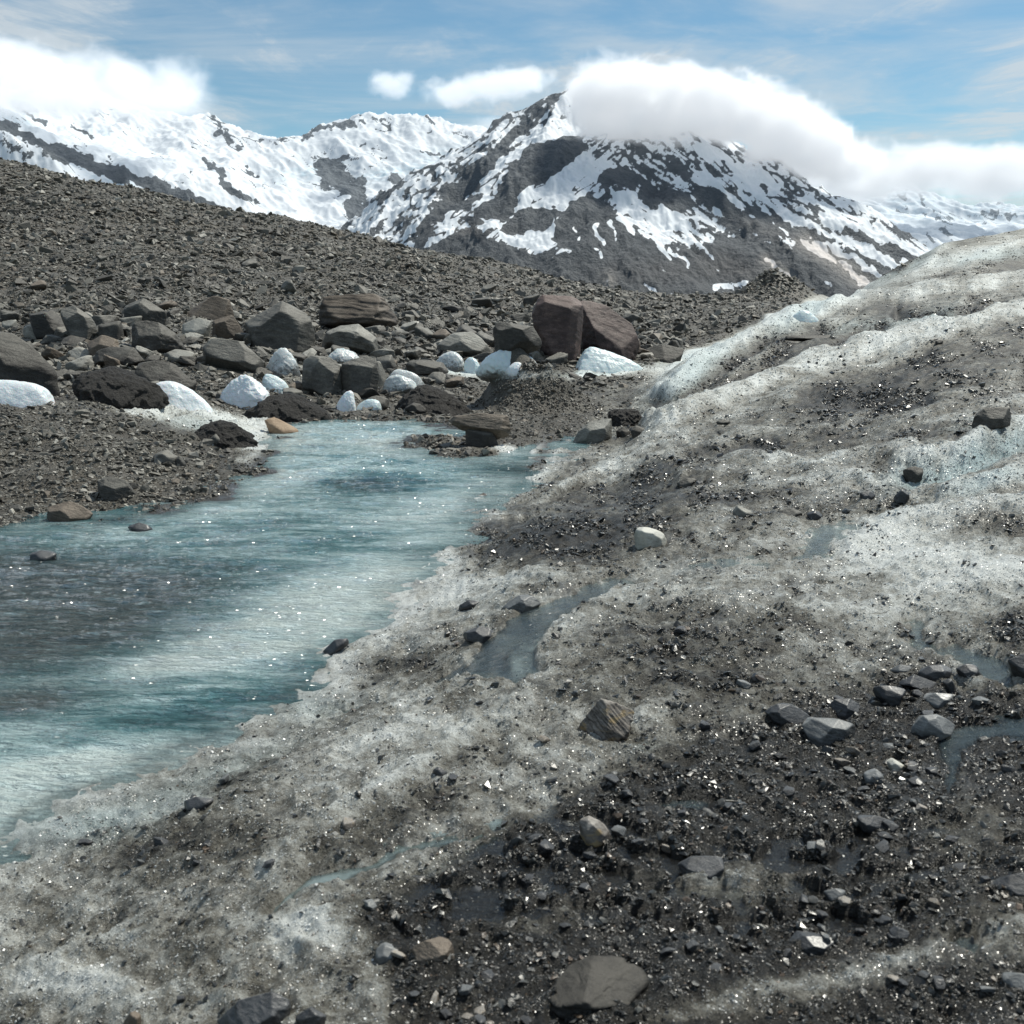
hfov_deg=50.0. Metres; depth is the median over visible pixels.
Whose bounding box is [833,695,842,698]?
loose stone
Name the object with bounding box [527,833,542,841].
loose stone
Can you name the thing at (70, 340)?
rock
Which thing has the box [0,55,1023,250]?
mountain
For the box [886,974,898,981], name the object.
loose stone
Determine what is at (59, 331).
rock
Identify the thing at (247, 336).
rock
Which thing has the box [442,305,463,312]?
rock
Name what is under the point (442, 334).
rock
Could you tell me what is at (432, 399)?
dirt mound
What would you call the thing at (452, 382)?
rock
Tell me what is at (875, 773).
stone
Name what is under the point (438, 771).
stone
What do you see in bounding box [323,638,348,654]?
stone
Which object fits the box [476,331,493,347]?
rock
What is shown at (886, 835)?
loose stone
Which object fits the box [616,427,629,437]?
stone
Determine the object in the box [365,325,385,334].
rock
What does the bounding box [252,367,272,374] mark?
rock
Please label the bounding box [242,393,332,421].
dirt mound
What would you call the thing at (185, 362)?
rock
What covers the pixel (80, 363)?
rock
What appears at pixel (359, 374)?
boulder
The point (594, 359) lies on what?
ice mound
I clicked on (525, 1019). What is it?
loose stone
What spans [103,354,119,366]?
rock
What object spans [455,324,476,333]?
rock
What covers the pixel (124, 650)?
river
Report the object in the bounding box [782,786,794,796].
loose stone
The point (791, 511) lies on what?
stone
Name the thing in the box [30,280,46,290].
rock
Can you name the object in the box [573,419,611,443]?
stone
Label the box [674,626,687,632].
loose stone
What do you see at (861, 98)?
sky
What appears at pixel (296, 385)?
rock
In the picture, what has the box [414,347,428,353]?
rock
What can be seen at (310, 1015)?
stone
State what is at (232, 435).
dirt mound
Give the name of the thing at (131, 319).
rock
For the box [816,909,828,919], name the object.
loose stone
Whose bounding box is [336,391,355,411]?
ice mound
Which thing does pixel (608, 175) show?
mountain
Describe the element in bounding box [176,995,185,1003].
loose stone
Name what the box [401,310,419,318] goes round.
rock
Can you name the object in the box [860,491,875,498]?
stone
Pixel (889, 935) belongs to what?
loose stone
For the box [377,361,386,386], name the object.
stone
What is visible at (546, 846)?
loose stone
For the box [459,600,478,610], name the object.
stone
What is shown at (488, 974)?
loose stone
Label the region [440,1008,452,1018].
loose stone
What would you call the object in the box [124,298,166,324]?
boulder
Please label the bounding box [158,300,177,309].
rock
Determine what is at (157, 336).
boulder
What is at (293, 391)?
rock
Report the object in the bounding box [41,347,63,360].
rock
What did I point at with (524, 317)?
rock
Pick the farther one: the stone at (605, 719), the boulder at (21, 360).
the boulder at (21, 360)
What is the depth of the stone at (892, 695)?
4.27 m
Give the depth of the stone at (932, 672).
4.44 m
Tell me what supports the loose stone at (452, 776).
on the ground
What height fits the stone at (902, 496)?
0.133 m
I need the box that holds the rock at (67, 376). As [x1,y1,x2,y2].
[63,371,85,379]
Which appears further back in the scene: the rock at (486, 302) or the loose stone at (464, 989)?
the rock at (486, 302)
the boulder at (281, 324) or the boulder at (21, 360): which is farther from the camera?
the boulder at (281, 324)
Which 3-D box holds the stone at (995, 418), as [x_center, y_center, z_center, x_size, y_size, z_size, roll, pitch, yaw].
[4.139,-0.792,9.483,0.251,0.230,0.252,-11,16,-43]
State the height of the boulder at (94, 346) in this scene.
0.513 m
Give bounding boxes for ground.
[0,160,1023,1023]
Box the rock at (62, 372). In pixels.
[56,369,68,381]
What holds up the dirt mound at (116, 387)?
on the ground
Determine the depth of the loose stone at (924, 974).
2.52 m
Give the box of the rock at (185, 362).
[176,358,195,365]
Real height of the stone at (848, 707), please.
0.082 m
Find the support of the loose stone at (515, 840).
on the ground
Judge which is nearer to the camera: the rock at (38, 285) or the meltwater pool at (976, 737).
the meltwater pool at (976, 737)
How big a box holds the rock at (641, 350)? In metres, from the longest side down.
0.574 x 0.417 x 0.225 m
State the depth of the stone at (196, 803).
3.84 m
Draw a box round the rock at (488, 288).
[481,284,496,292]
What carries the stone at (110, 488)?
on the ground
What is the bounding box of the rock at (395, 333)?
[388,330,408,336]
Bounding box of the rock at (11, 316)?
[1,312,19,320]
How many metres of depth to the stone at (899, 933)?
2.70 m
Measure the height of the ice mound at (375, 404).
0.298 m
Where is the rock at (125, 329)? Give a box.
[123,326,131,336]
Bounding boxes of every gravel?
[0,157,916,526]
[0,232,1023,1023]
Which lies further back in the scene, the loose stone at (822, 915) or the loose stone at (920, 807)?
the loose stone at (920, 807)
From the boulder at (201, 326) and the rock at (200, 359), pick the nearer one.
the rock at (200, 359)
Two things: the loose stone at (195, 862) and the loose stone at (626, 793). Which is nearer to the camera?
the loose stone at (195, 862)
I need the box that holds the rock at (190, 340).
[181,336,203,344]
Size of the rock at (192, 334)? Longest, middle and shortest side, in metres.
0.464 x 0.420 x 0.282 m
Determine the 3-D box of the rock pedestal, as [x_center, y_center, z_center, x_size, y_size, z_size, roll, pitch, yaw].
[-0.379,-0.924,14.081,0.442,0.300,0.378,0,11,0]
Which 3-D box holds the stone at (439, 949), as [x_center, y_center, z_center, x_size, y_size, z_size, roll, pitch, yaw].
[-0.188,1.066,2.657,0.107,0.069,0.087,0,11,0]
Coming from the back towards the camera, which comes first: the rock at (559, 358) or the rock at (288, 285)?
the rock at (288, 285)
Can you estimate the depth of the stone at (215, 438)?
13.71 m
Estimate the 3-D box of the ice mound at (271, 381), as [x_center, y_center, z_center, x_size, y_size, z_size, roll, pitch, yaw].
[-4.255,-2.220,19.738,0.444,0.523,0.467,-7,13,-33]
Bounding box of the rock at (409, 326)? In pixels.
[400,321,416,331]
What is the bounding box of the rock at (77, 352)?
[67,347,89,358]
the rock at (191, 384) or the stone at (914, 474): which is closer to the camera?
the stone at (914, 474)
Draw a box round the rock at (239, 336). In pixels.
[234,333,248,340]
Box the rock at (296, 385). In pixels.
[288,381,301,389]
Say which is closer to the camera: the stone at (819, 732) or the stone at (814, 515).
the stone at (819, 732)
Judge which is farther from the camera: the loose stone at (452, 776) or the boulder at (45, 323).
the boulder at (45, 323)
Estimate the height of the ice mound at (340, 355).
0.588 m
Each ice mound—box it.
[0,380,54,407]
[156,381,212,411]
[220,375,269,408]
[262,374,288,393]
[266,348,300,376]
[328,348,358,363]
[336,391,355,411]
[356,399,381,410]
[382,375,416,393]
[390,369,424,385]
[437,351,463,372]
[464,357,479,373]
[475,350,534,381]
[505,362,520,376]
[576,347,643,373]
[792,310,817,322]
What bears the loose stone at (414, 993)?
on the ground
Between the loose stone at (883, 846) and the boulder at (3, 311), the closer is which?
the loose stone at (883, 846)
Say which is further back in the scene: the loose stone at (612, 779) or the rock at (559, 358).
the rock at (559, 358)
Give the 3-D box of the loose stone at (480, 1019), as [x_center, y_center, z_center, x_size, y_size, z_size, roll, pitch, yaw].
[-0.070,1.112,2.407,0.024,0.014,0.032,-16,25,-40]
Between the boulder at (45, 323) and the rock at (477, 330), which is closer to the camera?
the boulder at (45, 323)
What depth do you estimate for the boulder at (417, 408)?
17.57 m
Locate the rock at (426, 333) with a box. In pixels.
[414,326,432,338]
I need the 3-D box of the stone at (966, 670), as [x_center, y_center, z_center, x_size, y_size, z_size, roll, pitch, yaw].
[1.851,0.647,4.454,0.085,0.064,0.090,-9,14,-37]
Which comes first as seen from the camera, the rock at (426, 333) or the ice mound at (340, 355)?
the ice mound at (340, 355)
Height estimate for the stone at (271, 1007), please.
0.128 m
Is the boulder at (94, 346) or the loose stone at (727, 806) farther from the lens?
the boulder at (94, 346)
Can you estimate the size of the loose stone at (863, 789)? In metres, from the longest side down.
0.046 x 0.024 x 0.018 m
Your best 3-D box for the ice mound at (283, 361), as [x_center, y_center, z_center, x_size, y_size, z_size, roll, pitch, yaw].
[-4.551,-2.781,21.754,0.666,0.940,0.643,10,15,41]
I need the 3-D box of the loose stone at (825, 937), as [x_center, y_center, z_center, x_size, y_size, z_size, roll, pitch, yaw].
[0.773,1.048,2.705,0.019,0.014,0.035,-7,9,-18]
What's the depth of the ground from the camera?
4.33 m
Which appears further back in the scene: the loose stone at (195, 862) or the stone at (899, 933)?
the loose stone at (195, 862)
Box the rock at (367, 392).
[358,388,379,397]
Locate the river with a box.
[0,418,590,861]
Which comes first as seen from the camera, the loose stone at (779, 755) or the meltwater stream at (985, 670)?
the loose stone at (779, 755)
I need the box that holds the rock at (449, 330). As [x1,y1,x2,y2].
[442,327,453,333]
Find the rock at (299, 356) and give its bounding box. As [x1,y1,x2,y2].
[291,352,308,362]
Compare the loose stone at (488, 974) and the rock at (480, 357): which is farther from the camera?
the rock at (480, 357)
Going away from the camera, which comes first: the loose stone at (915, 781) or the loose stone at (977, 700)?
the loose stone at (915, 781)
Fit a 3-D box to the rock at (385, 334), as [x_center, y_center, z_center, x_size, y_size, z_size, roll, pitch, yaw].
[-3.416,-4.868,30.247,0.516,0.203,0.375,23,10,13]
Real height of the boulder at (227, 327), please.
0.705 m
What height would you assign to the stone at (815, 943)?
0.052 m
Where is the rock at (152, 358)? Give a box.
[144,355,160,361]
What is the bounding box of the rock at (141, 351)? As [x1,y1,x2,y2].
[135,346,153,357]
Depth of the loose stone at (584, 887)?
2.94 m
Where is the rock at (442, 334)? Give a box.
[432,329,449,339]
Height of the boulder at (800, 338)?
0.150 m
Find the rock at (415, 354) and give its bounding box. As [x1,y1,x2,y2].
[405,349,420,359]
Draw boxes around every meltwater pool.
[685,520,857,569]
[938,715,1023,791]
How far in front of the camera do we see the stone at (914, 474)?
8.52 m
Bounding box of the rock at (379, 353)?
[369,349,394,357]
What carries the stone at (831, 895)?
on the ground
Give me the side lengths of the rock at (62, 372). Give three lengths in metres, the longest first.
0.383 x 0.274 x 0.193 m
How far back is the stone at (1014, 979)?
2.46 m
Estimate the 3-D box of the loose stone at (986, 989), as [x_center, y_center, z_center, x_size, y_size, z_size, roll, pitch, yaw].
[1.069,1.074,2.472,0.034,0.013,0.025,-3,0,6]
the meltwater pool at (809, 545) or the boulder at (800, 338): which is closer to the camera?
the meltwater pool at (809, 545)
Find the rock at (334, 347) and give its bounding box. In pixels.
[331,345,349,352]
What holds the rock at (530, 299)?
on the ground
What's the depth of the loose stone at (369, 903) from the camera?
2.86 m
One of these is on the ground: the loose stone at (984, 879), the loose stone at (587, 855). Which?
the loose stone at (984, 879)
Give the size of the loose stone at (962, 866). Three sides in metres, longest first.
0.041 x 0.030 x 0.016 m
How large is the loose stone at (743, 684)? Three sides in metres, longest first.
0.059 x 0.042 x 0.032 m
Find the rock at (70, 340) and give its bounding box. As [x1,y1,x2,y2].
[61,335,85,344]
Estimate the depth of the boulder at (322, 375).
19.82 m
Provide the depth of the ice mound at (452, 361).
24.73 m
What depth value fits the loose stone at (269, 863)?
3.15 m
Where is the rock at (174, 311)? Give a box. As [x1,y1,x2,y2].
[166,308,179,316]
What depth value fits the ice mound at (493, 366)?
18.63 m
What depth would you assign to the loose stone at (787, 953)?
2.66 m
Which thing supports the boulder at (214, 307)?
on the ground
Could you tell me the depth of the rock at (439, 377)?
22.27 m
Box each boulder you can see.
[0,310,10,318]
[0,332,59,396]
[2,320,17,329]
[23,324,36,339]
[29,310,64,339]
[60,306,97,339]
[87,335,118,355]
[94,347,143,367]
[98,321,124,339]
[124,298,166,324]
[131,320,186,352]
[135,360,190,381]
[164,349,195,360]
[182,318,211,336]
[187,296,233,319]
[203,338,263,372]
[212,315,243,338]
[245,301,314,352]
[302,356,342,395]
[319,293,398,328]
[322,324,378,354]
[341,356,379,392]
[366,396,388,408]
[376,355,396,368]
[405,402,426,413]
[406,360,448,374]
[437,332,490,355]
[493,322,541,353]
[532,295,583,360]
[580,301,639,360]
[645,344,683,362]
[785,335,829,341]
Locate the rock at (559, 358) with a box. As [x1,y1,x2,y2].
[546,352,567,364]
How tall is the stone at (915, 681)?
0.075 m
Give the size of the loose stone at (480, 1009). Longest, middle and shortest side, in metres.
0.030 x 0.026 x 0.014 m
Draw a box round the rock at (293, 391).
[282,388,302,394]
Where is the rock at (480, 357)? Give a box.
[474,352,492,361]
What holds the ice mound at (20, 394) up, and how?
on the ground
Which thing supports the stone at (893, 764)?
on the ground
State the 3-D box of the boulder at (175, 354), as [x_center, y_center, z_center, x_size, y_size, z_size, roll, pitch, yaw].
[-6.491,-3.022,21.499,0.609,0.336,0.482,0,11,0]
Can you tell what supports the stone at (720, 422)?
on the ground
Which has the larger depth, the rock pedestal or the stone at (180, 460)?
the rock pedestal
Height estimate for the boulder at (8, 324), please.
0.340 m
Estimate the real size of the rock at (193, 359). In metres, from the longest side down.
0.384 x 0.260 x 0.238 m
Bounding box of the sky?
[0,0,1023,205]
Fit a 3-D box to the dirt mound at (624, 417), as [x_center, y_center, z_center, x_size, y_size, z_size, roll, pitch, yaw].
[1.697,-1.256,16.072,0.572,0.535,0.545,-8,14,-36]
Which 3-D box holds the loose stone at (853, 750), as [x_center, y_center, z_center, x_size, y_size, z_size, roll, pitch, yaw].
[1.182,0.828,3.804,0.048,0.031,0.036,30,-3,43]
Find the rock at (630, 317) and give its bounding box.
[622,313,643,323]
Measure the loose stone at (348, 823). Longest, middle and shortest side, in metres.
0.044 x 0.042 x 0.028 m
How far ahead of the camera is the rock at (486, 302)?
46.86 m
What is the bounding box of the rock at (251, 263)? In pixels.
[242,259,258,268]
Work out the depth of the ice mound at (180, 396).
15.68 m
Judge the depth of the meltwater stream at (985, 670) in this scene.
4.73 m
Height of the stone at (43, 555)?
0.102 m
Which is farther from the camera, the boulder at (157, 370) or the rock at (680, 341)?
the rock at (680, 341)
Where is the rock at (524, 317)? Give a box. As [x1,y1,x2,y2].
[511,313,529,321]
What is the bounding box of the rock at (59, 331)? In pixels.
[54,327,66,337]
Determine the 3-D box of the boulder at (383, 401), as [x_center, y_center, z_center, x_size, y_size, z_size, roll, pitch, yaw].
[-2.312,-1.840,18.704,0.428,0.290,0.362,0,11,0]
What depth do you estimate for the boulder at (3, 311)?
29.72 m
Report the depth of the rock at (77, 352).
21.88 m
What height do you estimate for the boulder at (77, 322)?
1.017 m
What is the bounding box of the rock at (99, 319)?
[92,315,119,325]
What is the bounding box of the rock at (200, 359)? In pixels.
[196,355,203,362]
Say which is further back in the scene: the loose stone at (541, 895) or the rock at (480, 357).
the rock at (480, 357)
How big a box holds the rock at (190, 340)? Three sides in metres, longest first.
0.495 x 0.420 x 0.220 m
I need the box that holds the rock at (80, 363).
[65,355,93,370]
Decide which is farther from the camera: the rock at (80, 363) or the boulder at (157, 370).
the rock at (80, 363)
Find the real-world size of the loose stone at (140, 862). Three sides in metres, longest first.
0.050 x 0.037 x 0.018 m
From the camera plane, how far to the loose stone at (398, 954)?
2.66 m
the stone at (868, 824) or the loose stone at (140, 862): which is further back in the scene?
the loose stone at (140, 862)
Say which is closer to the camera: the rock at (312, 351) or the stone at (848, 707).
the stone at (848, 707)
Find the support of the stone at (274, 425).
on the ground
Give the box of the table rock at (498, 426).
[449,413,510,438]
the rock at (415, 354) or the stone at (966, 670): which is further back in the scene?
the rock at (415, 354)
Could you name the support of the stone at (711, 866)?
on the ground
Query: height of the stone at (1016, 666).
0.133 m
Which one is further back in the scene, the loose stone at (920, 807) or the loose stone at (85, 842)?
the loose stone at (85, 842)
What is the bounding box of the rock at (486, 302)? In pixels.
[471,297,492,307]
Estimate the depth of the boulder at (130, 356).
20.71 m
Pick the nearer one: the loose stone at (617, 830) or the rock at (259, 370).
the loose stone at (617, 830)
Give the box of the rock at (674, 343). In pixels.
[667,340,680,347]
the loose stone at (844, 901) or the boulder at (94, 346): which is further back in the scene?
the boulder at (94, 346)
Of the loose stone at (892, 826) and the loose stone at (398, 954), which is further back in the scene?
the loose stone at (892, 826)
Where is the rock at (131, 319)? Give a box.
[118,316,141,322]
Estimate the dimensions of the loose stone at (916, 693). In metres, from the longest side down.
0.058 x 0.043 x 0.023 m
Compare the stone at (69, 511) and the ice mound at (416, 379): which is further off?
the ice mound at (416, 379)
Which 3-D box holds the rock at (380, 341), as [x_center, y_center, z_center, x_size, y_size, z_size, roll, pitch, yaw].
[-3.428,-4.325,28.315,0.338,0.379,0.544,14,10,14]
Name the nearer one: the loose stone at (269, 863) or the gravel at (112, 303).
the loose stone at (269, 863)
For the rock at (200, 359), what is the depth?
21.67 m
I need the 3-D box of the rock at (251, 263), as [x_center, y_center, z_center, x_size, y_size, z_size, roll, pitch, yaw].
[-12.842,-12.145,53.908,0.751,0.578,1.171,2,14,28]
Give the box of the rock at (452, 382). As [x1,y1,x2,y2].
[445,376,464,386]
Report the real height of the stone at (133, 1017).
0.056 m
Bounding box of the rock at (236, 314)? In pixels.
[233,310,239,319]
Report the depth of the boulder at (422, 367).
23.21 m
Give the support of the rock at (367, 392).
on the ground
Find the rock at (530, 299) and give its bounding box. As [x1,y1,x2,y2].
[523,294,539,304]
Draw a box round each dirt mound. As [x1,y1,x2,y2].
[72,366,169,410]
[194,420,258,448]
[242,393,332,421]
[394,385,470,415]
[607,408,641,426]
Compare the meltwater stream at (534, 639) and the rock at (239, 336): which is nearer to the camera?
the meltwater stream at (534, 639)
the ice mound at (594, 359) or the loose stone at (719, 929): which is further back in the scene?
the ice mound at (594, 359)
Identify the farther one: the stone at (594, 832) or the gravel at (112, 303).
the gravel at (112, 303)
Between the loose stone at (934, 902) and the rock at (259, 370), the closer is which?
the loose stone at (934, 902)
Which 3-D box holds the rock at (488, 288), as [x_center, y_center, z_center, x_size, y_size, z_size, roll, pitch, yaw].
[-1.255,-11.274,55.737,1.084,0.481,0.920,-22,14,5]
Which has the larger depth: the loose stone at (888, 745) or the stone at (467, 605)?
the stone at (467, 605)
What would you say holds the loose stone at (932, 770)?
on the ground
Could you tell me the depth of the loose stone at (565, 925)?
2.75 m
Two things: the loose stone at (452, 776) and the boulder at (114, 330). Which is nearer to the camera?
the loose stone at (452, 776)
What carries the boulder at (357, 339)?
on the ground
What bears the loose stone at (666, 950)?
on the ground
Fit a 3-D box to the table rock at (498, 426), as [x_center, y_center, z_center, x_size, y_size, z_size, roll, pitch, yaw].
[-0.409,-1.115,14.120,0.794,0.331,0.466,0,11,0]
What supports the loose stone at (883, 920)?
on the ground
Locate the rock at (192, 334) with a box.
[184,332,203,338]
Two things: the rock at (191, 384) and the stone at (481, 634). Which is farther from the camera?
the rock at (191, 384)
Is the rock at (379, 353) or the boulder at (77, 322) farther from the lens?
the rock at (379, 353)
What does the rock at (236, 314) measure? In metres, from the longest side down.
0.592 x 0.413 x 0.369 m
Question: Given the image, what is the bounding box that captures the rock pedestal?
[465,429,497,447]
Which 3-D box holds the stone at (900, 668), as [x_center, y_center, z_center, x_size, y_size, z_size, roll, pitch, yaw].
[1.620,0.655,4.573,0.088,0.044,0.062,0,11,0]
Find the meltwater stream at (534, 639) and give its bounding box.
[342,578,633,711]
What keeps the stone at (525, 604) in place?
on the ground
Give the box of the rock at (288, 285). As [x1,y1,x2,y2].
[280,279,296,292]
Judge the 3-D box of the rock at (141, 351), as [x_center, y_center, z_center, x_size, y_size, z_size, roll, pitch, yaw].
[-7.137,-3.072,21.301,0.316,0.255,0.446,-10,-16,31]
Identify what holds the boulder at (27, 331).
on the ground
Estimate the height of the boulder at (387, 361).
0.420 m
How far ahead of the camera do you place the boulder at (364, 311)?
33.10 m
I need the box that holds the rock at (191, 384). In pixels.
[179,380,196,390]
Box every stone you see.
[30,550,56,560]
[47,501,92,521]
[77,839,93,845]
[97,476,135,500]
[124,1011,140,1023]
[128,522,151,531]
[136,859,144,864]
[153,450,176,463]
[153,837,168,845]
[175,456,185,465]
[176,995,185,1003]
[184,797,213,810]
[192,860,199,865]
[210,434,219,444]
[217,991,291,1023]
[218,774,228,783]
[262,859,274,867]
[264,417,298,433]
[295,1007,326,1023]
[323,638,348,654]
[342,817,354,829]
[364,899,376,908]
[375,942,397,964]
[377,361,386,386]
[391,950,405,958]
[408,990,418,996]
[412,936,453,963]
[430,990,438,1002]
[433,767,446,775]
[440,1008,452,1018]
[448,773,457,781]
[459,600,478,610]
[459,984,472,995]
[460,1012,473,1019]
[463,626,493,642]
[470,885,481,893]
[474,1004,485,1014]
[474,1014,485,1023]
[481,969,494,980]
[501,595,539,613]
[510,836,521,843]
[520,1015,532,1023]
[521,874,533,882]
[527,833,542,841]
[536,891,547,900]
[537,735,549,743]
[539,839,554,852]
[548,955,648,1019]
[559,923,571,927]
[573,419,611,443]
[576,699,633,741]
[578,882,590,892]
[579,816,610,846]
[582,851,596,859]
[603,774,619,784]
[611,825,625,836]
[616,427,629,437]
[621,789,632,798]
[630,425,643,437]
[631,838,644,844]
[634,527,666,549]
[661,844,670,853]
[661,947,675,953]
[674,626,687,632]
[677,478,695,487]
[677,810,685,816]
[678,856,723,879]
[685,939,698,951]
[700,720,710,729]
[708,962,721,971]
[715,925,723,934]
[716,420,729,424]
[722,802,731,810]
[732,505,751,516]
[736,679,750,688]
[748,740,760,749]
[765,703,809,724]
[773,753,787,758]
[777,508,802,516]
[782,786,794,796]
[783,948,792,958]
[789,931,834,954]
[799,894,807,903]
[802,717,855,746]
[806,841,817,849]
[807,510,822,519]
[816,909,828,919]
[820,934,830,942]
[824,888,845,901]
[827,698,860,719]
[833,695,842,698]
[834,758,848,765]
[838,896,850,905]
[843,766,855,773]
[845,746,859,756]
[855,928,865,934]
[856,786,869,792]
[857,815,888,833]
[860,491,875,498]
[864,769,883,784]
[873,685,905,705]
[874,840,889,852]
[877,831,893,840]
[877,915,892,924]
[882,820,897,832]
[883,743,893,748]
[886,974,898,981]
[887,758,904,770]
[887,933,896,939]
[889,926,909,943]
[890,664,911,672]
[894,489,909,504]
[896,893,908,901]
[897,979,907,985]
[899,674,936,688]
[903,466,922,482]
[907,761,917,771]
[908,776,922,785]
[911,714,954,740]
[912,689,921,696]
[916,803,927,811]
[917,664,951,679]
[917,970,930,978]
[921,710,933,714]
[923,693,952,708]
[925,767,937,775]
[927,898,939,907]
[933,976,945,990]
[935,340,942,344]
[942,679,956,693]
[944,835,958,841]
[952,862,967,870]
[956,664,980,677]
[972,407,1010,429]
[972,696,988,705]
[979,876,990,883]
[980,986,995,991]
[992,872,1023,895]
[1000,764,1014,772]
[1001,972,1023,990]
[1007,653,1023,678]
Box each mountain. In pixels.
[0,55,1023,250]
[335,65,928,296]
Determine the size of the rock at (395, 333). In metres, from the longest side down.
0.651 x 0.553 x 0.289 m
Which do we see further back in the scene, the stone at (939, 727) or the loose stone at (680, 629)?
the loose stone at (680, 629)
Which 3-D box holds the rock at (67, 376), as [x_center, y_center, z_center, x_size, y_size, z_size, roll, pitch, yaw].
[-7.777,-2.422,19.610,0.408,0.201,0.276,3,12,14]
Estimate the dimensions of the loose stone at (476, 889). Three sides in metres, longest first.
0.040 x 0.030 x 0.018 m
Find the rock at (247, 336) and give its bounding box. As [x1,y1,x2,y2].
[243,334,250,346]
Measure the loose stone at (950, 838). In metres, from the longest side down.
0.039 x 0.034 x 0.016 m
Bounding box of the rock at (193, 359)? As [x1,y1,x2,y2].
[179,356,197,363]
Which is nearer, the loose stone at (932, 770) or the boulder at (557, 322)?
the loose stone at (932, 770)
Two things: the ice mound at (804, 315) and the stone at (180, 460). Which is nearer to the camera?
the stone at (180, 460)
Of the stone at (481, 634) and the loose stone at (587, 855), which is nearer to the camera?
the loose stone at (587, 855)
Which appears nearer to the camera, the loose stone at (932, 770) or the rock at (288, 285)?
the loose stone at (932, 770)
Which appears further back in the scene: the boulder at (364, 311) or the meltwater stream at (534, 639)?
the boulder at (364, 311)
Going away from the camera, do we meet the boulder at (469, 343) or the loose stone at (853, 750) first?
the loose stone at (853, 750)
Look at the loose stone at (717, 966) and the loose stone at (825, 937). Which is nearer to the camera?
the loose stone at (717, 966)
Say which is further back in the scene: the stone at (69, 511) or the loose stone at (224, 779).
the stone at (69, 511)
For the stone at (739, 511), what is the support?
on the ground
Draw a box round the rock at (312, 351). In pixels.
[302,348,316,354]
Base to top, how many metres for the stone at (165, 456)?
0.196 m
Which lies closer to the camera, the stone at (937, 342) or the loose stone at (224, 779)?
the loose stone at (224, 779)
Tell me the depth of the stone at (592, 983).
2.50 m
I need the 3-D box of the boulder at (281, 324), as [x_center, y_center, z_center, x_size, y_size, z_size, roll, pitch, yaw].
[-5.505,-4.245,26.040,1.675,1.492,1.332,0,11,0]
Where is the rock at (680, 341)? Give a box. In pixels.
[672,337,682,346]
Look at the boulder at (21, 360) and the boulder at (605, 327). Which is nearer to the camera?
the boulder at (21, 360)
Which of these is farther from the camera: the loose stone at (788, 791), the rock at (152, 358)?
the rock at (152, 358)
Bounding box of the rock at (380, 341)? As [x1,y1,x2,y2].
[377,337,384,345]
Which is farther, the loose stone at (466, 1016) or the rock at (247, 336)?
the rock at (247, 336)
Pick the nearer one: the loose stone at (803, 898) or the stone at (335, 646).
the loose stone at (803, 898)
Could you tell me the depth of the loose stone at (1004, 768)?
3.54 m
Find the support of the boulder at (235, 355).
on the ground
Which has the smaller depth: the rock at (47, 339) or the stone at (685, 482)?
the stone at (685, 482)
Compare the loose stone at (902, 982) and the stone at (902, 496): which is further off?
the stone at (902, 496)
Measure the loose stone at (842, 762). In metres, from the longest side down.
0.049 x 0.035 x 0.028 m
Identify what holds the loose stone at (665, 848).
on the ground
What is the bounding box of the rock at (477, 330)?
[469,326,480,332]
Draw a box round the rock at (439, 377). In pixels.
[429,372,445,384]
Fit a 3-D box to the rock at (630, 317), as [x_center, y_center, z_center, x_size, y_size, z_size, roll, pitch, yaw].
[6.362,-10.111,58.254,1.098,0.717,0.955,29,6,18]
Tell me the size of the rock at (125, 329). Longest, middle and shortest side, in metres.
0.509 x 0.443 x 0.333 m
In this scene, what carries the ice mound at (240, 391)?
on the ground
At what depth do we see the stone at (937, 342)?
16.95 m
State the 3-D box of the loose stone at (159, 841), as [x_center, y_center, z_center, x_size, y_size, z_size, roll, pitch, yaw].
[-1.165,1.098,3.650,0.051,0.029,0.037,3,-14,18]
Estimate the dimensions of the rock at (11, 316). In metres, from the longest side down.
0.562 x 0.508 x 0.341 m
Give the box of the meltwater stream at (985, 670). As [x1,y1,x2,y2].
[906,619,1012,686]
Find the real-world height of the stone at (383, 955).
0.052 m
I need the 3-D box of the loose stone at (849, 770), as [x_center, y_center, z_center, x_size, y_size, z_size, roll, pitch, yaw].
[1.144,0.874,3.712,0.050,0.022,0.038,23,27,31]
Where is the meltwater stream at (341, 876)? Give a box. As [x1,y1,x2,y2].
[283,820,499,902]
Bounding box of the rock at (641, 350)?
[637,348,649,353]
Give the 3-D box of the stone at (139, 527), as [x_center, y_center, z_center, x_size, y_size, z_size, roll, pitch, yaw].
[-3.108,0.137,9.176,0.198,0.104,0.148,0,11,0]
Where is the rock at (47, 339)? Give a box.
[40,334,60,344]
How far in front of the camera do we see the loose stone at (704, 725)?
4.00 m
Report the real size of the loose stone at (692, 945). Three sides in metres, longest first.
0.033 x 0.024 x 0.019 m
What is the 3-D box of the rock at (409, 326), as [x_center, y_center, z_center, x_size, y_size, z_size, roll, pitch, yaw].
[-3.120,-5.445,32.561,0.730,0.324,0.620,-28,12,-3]
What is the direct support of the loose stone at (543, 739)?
on the ground
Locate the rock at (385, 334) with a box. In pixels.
[379,332,390,336]
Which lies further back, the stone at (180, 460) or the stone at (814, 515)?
the stone at (180, 460)

